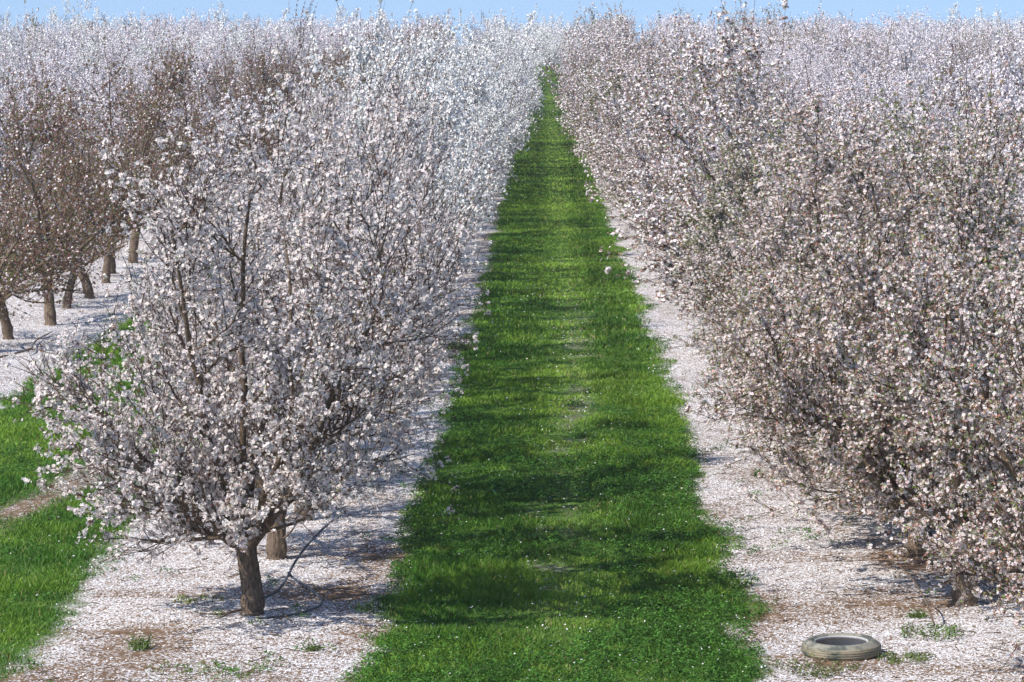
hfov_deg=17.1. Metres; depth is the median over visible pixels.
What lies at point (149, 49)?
almond tree
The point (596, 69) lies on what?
almond tree
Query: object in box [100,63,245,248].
almond tree
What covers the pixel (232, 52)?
almond tree
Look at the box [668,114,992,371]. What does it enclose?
almond tree
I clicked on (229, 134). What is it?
almond tree
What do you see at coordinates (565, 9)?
sky
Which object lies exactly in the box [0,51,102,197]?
almond tree
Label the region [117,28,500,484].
almond tree
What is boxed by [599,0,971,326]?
almond tree
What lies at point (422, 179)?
almond tree
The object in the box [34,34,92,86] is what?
almond tree
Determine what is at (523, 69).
almond tree
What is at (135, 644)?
weed
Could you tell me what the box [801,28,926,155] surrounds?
almond tree
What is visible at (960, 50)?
almond tree
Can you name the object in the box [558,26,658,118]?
almond tree
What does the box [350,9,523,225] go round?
almond tree
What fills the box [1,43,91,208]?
almond tree
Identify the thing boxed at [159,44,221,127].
almond tree
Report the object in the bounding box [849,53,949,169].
almond tree
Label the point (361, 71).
almond tree
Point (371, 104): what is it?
almond tree
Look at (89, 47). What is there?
almond tree
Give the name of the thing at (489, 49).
almond tree
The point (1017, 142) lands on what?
almond tree
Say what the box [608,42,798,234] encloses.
almond tree
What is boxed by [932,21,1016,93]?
almond tree
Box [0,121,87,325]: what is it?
almond tree
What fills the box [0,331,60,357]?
fallen branch
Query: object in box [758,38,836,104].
almond tree
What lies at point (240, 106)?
almond tree
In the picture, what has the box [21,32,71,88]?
almond tree
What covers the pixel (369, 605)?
weed patch
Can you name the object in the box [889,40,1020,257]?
almond tree
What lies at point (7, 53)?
almond tree
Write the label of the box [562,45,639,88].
almond tree
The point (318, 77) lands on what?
almond tree
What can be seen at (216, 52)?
almond tree
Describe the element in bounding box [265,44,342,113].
almond tree
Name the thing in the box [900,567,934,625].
irrigation hose
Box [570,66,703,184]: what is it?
almond tree
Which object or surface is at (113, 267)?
almond tree
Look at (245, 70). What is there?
almond tree
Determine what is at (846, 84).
almond tree
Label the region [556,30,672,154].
almond tree
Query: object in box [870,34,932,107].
almond tree
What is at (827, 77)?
almond tree
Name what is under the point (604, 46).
almond tree
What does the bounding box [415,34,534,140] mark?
almond tree
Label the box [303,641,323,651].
weed
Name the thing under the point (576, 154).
almond tree
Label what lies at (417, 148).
almond tree
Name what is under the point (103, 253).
almond tree
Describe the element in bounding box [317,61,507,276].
almond tree
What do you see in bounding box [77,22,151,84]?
almond tree
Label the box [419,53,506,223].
almond tree
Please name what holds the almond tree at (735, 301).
on the ground at (906, 593)
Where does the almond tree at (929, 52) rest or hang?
on the ground at (906, 593)
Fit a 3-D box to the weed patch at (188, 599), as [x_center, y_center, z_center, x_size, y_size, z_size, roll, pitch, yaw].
[-2.667,2.199,29.171,0.478,0.054,0.494,0,5,1]
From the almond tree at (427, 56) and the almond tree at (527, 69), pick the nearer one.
the almond tree at (427, 56)
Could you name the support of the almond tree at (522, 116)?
on the ground at (906, 593)
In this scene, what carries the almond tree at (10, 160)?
on the ground at (906, 593)
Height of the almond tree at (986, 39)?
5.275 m
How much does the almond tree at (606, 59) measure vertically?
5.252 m
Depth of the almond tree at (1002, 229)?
40.13 m
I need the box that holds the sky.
[0,0,1023,46]
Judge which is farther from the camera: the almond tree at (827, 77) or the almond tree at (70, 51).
the almond tree at (827, 77)
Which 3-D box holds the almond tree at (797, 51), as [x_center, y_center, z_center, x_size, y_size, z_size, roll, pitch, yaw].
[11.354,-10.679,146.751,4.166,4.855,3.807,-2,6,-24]
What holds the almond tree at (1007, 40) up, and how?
on the ground at (906, 593)
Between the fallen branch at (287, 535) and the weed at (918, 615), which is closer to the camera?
the weed at (918, 615)
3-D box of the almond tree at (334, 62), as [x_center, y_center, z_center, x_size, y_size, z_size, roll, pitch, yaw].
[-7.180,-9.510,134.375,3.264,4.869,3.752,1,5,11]
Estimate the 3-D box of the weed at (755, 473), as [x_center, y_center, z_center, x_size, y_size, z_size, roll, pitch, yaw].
[2.710,1.439,37.428,0.235,0.120,0.234,-2,5,-19]
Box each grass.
[0,65,1023,681]
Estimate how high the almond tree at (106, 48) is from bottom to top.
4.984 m
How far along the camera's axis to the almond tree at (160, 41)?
178.84 m
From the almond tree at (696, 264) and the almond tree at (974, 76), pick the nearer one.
the almond tree at (696, 264)
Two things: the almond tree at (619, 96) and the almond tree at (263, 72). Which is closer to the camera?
the almond tree at (263, 72)
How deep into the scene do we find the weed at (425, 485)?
36.43 m
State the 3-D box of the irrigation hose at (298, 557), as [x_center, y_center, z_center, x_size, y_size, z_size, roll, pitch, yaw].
[-1.770,1.637,29.412,0.207,0.981,1.408,2,5,20]
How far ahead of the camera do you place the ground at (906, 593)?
30.67 m
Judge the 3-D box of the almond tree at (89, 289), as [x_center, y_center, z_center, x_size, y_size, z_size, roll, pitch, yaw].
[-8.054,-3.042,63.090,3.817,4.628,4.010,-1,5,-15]
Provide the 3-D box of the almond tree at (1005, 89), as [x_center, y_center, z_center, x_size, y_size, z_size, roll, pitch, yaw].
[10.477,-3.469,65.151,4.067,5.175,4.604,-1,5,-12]
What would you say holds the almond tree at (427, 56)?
on the ground at (906, 593)
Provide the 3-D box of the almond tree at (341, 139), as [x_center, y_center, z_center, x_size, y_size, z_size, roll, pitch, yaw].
[-2.064,-1.093,42.466,2.822,4.386,3.042,4,7,41]
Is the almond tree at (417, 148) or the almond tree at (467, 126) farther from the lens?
the almond tree at (467, 126)
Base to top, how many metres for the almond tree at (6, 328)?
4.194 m
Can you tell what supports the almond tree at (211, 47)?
on the ground at (906, 593)
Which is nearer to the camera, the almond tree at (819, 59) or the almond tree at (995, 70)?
the almond tree at (995, 70)
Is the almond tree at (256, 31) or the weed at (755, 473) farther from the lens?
the almond tree at (256, 31)
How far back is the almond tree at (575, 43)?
183.25 m
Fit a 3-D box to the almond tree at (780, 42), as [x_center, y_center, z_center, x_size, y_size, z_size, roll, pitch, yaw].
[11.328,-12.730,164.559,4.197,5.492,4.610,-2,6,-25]
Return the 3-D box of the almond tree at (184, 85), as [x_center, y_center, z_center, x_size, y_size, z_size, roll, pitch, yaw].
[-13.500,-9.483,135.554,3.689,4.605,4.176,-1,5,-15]
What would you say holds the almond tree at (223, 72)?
on the ground at (906, 593)
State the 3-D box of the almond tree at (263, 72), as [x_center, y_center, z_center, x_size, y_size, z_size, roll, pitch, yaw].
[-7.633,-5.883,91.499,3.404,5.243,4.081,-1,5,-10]
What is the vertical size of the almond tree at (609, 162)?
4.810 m
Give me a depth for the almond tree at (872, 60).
98.36 m
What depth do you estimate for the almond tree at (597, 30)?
164.96 m
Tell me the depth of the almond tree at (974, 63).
121.01 m
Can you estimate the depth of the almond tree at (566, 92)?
115.50 m
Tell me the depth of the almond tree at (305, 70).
119.64 m
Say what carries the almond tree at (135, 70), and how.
on the ground at (906, 593)
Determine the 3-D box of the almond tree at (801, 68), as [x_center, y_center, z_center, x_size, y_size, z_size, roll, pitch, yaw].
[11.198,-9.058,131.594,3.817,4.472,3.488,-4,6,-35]
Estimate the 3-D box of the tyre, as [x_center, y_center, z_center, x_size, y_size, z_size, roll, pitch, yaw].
[2.582,2.409,26.767,0.627,0.142,0.627,-1,7,1]
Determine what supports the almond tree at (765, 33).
on the ground at (906, 593)
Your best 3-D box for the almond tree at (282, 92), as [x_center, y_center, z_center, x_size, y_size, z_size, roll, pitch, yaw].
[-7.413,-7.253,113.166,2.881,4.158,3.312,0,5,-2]
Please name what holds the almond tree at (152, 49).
on the ground at (906, 593)
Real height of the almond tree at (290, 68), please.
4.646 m
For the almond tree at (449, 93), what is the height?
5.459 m
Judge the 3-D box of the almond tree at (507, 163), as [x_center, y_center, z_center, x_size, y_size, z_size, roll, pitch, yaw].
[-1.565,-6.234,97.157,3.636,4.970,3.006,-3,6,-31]
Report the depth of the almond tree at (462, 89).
91.54 m
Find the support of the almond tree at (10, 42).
on the ground at (906, 593)
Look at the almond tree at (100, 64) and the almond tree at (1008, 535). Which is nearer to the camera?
the almond tree at (1008, 535)
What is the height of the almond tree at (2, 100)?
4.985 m
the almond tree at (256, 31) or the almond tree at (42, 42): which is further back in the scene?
the almond tree at (42, 42)
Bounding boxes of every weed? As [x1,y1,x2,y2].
[122,631,156,650]
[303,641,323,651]
[410,481,431,490]
[751,466,766,477]
[904,608,927,618]
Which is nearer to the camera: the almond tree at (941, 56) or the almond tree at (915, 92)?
the almond tree at (915, 92)
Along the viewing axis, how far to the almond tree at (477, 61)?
100.60 m
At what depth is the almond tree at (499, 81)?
94.39 m
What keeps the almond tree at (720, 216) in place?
on the ground at (906, 593)
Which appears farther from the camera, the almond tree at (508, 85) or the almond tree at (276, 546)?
the almond tree at (508, 85)
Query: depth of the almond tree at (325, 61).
140.73 m
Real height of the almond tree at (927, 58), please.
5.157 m
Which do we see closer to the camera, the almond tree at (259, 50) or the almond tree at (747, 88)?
the almond tree at (747, 88)
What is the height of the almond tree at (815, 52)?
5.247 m
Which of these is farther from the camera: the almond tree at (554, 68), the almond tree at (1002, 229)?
the almond tree at (554, 68)
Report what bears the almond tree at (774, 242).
on the ground at (906, 593)
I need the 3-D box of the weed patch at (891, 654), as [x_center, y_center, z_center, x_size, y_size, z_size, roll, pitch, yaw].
[3.054,2.447,26.492,0.505,0.079,0.462,0,5,1]
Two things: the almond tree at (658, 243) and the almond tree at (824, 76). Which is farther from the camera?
the almond tree at (824, 76)
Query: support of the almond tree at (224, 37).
on the ground at (906, 593)
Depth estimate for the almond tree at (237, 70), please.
150.92 m
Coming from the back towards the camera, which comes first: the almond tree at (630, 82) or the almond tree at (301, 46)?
the almond tree at (301, 46)
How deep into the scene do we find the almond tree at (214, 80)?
95.07 m
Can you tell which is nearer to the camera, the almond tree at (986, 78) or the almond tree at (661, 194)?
the almond tree at (661, 194)
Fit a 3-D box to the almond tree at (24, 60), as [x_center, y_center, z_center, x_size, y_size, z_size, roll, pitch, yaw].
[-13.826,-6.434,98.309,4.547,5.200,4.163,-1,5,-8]
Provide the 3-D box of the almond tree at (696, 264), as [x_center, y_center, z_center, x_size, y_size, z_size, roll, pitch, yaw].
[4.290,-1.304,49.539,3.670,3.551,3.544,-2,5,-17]
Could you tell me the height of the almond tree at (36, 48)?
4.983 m
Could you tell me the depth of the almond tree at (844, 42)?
182.01 m
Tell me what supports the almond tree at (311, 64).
on the ground at (906, 593)
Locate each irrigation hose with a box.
[258,572,322,618]
[264,489,341,597]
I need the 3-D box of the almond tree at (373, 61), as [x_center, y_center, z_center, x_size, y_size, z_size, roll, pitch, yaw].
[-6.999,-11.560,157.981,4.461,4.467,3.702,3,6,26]
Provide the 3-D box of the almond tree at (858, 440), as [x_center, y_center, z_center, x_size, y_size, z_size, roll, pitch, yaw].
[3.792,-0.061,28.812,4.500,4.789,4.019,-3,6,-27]
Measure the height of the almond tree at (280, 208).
4.996 m
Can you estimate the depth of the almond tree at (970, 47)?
130.36 m
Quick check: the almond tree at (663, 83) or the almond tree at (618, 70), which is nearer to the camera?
the almond tree at (663, 83)
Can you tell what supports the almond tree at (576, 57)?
on the ground at (906, 593)
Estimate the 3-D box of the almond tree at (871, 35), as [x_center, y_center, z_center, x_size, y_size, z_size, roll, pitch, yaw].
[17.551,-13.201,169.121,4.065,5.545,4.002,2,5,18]
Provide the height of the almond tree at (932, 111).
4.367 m
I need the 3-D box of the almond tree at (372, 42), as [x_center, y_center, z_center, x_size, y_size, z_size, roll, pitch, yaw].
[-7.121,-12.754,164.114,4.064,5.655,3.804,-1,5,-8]
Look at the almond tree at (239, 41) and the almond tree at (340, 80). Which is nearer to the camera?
the almond tree at (340, 80)
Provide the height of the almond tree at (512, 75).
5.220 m
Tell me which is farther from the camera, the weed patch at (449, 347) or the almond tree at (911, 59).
the almond tree at (911, 59)
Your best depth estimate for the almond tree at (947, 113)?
71.39 m
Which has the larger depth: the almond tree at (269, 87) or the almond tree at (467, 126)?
the almond tree at (269, 87)
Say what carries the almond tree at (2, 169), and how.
on the ground at (906, 593)
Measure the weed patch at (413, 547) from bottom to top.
0.136 m
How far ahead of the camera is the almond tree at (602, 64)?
140.39 m
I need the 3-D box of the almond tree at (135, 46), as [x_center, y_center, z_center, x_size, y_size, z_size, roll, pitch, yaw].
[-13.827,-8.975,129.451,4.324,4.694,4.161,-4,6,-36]
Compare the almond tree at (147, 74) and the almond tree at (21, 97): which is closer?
the almond tree at (21, 97)
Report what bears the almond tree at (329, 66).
on the ground at (906, 593)
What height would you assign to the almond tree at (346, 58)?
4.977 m
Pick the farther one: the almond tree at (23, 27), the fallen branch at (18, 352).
the almond tree at (23, 27)
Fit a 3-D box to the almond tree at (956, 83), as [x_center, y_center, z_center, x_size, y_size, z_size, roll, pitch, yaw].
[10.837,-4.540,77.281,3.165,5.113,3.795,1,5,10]
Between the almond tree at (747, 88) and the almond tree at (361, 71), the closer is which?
the almond tree at (747, 88)
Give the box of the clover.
[0,297,941,681]
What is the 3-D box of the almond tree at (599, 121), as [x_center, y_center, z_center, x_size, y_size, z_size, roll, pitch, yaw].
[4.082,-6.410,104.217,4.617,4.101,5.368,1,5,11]
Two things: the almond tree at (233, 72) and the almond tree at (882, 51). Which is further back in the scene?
the almond tree at (882, 51)
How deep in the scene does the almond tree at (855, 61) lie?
100.66 m
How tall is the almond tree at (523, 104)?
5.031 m
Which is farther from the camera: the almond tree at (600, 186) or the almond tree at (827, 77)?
the almond tree at (827, 77)
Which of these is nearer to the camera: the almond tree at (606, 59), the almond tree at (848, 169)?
the almond tree at (848, 169)
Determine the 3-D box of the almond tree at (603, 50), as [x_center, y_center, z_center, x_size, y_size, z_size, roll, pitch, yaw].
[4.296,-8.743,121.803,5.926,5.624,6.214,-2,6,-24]
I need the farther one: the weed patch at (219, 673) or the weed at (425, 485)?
the weed at (425, 485)
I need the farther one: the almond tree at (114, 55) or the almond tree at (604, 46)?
the almond tree at (604, 46)
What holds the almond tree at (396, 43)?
on the ground at (906, 593)
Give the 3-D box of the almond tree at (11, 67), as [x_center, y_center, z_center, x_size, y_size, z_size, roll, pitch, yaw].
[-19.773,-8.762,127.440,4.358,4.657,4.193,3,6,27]
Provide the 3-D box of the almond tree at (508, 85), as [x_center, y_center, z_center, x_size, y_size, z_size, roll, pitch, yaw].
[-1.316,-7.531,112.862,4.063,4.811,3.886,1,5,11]
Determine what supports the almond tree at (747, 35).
on the ground at (906, 593)
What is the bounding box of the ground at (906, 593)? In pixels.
[0,47,1023,681]
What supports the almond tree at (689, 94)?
on the ground at (906, 593)
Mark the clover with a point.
(604, 489)
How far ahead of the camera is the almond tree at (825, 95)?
113.02 m
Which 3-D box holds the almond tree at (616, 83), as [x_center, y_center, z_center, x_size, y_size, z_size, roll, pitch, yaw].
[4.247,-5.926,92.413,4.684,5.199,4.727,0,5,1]
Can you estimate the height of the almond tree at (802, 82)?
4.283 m
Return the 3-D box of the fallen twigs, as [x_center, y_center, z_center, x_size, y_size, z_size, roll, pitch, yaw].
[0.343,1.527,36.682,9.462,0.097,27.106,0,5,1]
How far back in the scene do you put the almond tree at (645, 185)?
67.67 m
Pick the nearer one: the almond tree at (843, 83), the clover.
the clover
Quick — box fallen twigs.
[32,368,1023,681]
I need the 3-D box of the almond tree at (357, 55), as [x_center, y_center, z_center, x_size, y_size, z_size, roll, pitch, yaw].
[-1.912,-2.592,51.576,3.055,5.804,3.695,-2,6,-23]
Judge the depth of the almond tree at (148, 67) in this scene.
123.04 m
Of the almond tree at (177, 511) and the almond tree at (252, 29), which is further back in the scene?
the almond tree at (252, 29)
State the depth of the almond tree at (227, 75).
98.30 m
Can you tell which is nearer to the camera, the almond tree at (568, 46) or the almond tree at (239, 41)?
the almond tree at (568, 46)
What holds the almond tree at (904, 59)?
on the ground at (906, 593)
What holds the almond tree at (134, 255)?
on the ground at (906, 593)
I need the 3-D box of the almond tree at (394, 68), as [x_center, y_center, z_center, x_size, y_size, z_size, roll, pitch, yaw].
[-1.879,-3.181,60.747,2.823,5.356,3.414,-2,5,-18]
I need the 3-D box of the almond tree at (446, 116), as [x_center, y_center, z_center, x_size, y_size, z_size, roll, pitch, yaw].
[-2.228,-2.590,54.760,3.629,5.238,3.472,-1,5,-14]
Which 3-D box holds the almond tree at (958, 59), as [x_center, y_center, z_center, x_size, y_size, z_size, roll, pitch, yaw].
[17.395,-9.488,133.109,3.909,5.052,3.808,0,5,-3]
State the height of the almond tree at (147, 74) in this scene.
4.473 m
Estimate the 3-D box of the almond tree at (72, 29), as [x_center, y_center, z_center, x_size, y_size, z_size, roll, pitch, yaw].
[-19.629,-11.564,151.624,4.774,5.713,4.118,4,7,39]
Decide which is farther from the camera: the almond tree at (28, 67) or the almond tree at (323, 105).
the almond tree at (28, 67)
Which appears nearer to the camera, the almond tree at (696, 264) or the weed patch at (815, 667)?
the weed patch at (815, 667)
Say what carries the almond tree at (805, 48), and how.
on the ground at (906, 593)
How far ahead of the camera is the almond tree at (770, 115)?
59.14 m
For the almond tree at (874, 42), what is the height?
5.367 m
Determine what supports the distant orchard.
on the ground at (906, 593)
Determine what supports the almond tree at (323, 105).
on the ground at (906, 593)
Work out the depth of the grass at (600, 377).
38.01 m
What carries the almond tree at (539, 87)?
on the ground at (906, 593)
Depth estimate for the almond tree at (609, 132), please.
80.08 m
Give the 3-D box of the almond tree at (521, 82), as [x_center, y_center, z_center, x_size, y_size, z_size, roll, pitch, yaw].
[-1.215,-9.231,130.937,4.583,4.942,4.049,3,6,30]
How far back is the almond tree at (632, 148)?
70.71 m
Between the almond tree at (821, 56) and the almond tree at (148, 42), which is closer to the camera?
the almond tree at (821, 56)
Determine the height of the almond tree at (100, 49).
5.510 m
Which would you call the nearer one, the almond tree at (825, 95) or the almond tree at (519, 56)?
the almond tree at (825, 95)
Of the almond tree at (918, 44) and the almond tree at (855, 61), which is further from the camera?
the almond tree at (918, 44)
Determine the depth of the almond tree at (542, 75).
127.68 m
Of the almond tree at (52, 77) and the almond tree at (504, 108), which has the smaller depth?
the almond tree at (504, 108)
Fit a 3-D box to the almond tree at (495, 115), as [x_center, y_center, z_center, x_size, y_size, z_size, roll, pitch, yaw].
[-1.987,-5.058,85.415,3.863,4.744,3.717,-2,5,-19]
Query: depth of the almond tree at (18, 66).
135.73 m
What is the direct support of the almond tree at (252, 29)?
on the ground at (906, 593)
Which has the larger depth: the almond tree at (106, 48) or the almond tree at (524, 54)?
the almond tree at (524, 54)
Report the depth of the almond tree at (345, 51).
152.37 m
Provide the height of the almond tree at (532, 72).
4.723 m
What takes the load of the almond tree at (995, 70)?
on the ground at (906, 593)
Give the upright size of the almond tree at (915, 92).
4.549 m
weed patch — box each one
[145,658,262,681]
[171,593,226,603]
[348,597,402,612]
[402,538,445,552]
[437,341,480,351]
[768,653,860,678]
[876,649,935,664]
[899,621,964,640]
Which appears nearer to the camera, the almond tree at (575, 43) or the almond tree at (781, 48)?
the almond tree at (781, 48)
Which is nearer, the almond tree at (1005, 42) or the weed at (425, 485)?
the weed at (425, 485)
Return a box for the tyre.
[801,633,880,660]
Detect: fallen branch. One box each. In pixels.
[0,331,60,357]
[280,517,313,539]
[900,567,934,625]
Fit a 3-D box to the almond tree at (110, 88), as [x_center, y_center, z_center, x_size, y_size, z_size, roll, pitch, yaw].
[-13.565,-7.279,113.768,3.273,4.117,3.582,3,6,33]
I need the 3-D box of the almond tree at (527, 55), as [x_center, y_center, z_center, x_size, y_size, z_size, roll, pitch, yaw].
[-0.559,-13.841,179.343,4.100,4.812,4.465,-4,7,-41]
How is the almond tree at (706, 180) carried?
on the ground at (906, 593)
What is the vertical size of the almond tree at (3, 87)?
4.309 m
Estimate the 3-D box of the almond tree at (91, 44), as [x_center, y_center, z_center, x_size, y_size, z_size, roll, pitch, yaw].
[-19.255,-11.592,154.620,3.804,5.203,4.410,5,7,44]
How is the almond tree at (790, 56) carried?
on the ground at (906, 593)
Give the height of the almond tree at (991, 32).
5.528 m
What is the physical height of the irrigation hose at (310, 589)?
0.089 m
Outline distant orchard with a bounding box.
[0,0,1023,93]
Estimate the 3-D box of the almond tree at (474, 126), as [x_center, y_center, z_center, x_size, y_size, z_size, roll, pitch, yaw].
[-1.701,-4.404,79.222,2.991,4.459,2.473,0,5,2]
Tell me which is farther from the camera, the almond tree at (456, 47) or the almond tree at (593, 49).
the almond tree at (593, 49)
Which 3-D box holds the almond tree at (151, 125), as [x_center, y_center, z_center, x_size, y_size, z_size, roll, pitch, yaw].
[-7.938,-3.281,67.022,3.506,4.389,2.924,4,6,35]
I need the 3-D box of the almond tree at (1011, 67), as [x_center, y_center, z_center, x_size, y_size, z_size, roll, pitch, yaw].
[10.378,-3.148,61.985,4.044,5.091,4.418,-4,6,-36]
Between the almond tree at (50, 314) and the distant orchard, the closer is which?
the almond tree at (50, 314)
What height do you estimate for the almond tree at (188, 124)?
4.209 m
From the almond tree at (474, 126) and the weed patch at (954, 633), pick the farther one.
the almond tree at (474, 126)
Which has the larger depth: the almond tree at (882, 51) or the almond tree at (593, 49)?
the almond tree at (882, 51)
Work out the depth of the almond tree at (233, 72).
89.02 m
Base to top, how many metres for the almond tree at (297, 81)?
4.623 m
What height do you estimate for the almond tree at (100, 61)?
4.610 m
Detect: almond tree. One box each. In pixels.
[0,15,43,90]
[0,28,133,170]
[0,32,105,204]
[0,38,27,80]
[0,45,36,131]
[0,45,52,89]
[0,45,54,198]
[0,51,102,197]
[0,51,189,298]
[0,60,61,205]
[0,60,156,325]
[0,62,24,191]
[0,81,111,339]
[0,86,32,195]
[0,94,157,308]
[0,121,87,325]
[0,128,26,180]
[1,14,49,72]
[1,31,494,615]
[1,36,75,87]
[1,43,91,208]
[6,51,47,85]
[10,29,59,75]
[17,32,156,183]
[18,18,98,86]
[19,48,135,173]
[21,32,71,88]
[21,55,209,273]
[25,29,71,59]
[32,63,201,282]
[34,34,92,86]
[40,18,238,262]
[53,22,103,81]
[65,21,136,78]
[71,36,178,165]
[72,29,131,81]
[73,62,150,166]
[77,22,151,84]
[78,43,284,234]
[79,35,193,171]
[86,25,154,77]
[87,43,136,89]
[89,24,156,83]
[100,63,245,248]
[101,61,480,559]
[105,44,188,160]
[113,21,179,66]
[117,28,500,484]
[119,49,187,138]
[121,27,478,520]
[124,44,207,136]
[124,66,258,223]
[125,30,161,65]
[125,41,211,129]
[136,51,459,412]
[140,33,241,120]
[142,53,212,135]
[150,31,278,222]
[152,70,260,217]
[156,35,237,134]
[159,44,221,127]
[169,28,290,216]
[174,47,241,108]
[182,34,245,92]
[184,46,295,210]
[193,32,268,107]
[194,25,255,107]
[196,76,440,423]
[201,47,307,204]
[202,46,304,200]
[212,0,328,159]
[212,25,286,98]
[222,14,277,88]
[223,31,477,320]
[223,48,277,106]
[231,24,305,80]
[231,41,289,84]
[237,50,325,185]
[237,79,458,300]
[241,46,315,186]
[247,65,324,179]
[265,16,496,287]
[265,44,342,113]
[268,51,346,116]
[271,45,345,129]
[272,37,341,109]
[278,0,486,308]
[289,49,336,112]
[291,61,366,104]
[294,39,361,96]
[301,46,350,92]
[302,51,479,275]
[305,40,369,103]
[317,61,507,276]
[319,9,501,227]
[323,17,405,83]
[329,43,403,81]
[334,33,375,102]
[335,15,485,261]
[338,49,387,109]
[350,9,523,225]
[358,74,493,255]
[361,24,419,65]
[379,46,514,210]
[388,12,491,235]
[390,51,526,192]
[395,63,517,202]
[403,47,503,199]
[409,36,518,180]
[410,58,501,199]
[414,12,543,150]
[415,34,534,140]
[417,34,536,157]
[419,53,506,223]
[429,41,526,132]
[435,31,509,191]
[439,6,533,151]
[440,24,529,176]
[442,43,541,159]
[444,51,505,185]
[447,34,538,108]
[447,48,543,155]
[448,29,543,116]
[450,30,545,124]
[470,34,541,112]
[482,35,535,105]
[482,43,537,98]
[483,49,545,112]
[486,38,537,141]
[539,18,706,154]
[546,21,691,160]
[547,24,602,82]
[549,38,595,135]
[551,19,630,90]
[551,32,679,122]
[553,25,648,146]
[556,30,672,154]
[558,3,697,153]
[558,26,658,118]
[558,30,656,130]
[558,38,613,113]
[559,33,619,135]
[559,44,719,162]
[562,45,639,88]
[563,35,707,137]
[564,43,671,162]
[569,39,720,182]
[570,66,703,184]
[574,41,729,198]
[574,67,702,166]
[575,24,807,227]
[576,7,713,203]
[579,42,691,172]
[583,26,743,199]
[585,42,781,218]
[587,23,850,260]
[591,53,831,253]
[595,88,739,199]
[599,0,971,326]
[601,29,822,233]
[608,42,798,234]
[630,53,870,282]
[639,49,828,258]
[659,77,846,290]
[661,99,878,307]
[663,99,938,354]
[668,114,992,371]
[672,106,1023,515]
[674,142,894,331]
[675,77,1023,399]
[684,52,1023,557]
[684,64,1023,606]
[686,150,1023,443]
[713,19,776,98]
[717,23,786,96]
[717,25,788,98]
[737,37,812,105]
[738,36,811,101]
[753,31,836,115]
[754,52,826,126]
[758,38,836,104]
[759,34,853,125]
[761,33,878,116]
[763,49,834,127]
[774,55,853,122]
[780,46,866,150]
[791,62,868,125]
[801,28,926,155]
[803,56,873,178]
[806,65,869,170]
[811,43,955,152]
[817,40,912,155]
[818,28,900,77]
[820,24,874,67]
[824,16,963,188]
[825,19,904,85]
[830,37,887,76]
[832,41,948,158]
[848,238,1023,681]
[849,35,896,76]
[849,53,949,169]
[858,24,931,114]
[862,51,963,169]
[869,38,1021,169]
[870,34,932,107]
[876,30,1020,199]
[882,30,966,82]
[883,30,983,92]
[884,40,941,80]
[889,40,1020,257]
[907,60,1021,242]
[912,28,987,97]
[919,30,1023,193]
[924,37,1023,236]
[928,33,983,89]
[931,19,1001,95]
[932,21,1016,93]
[947,23,1023,249]
[956,28,1023,258]
[956,40,1021,137]
[959,20,1023,88]
[959,24,1023,66]
[974,18,1023,108]
[978,27,1021,81]
[978,27,1023,268]
[1014,141,1023,186]
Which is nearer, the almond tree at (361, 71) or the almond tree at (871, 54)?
the almond tree at (361, 71)
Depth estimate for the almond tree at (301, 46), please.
103.44 m
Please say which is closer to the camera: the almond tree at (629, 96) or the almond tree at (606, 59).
the almond tree at (629, 96)
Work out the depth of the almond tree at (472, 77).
103.77 m
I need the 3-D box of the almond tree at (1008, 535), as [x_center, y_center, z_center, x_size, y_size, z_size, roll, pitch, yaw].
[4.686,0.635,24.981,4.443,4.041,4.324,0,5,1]
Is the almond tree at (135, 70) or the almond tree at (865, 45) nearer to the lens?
the almond tree at (135, 70)
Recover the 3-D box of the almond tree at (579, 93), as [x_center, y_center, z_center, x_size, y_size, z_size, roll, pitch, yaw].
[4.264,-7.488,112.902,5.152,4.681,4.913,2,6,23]
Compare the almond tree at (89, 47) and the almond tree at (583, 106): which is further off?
the almond tree at (89, 47)
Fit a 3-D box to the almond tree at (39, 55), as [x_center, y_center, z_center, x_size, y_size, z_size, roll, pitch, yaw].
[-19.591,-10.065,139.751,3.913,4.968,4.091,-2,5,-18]
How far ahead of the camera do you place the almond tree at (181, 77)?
132.39 m
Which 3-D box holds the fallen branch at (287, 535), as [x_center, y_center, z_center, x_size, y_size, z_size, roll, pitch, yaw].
[-1.981,1.721,31.424,0.166,0.210,0.482,5,7,43]

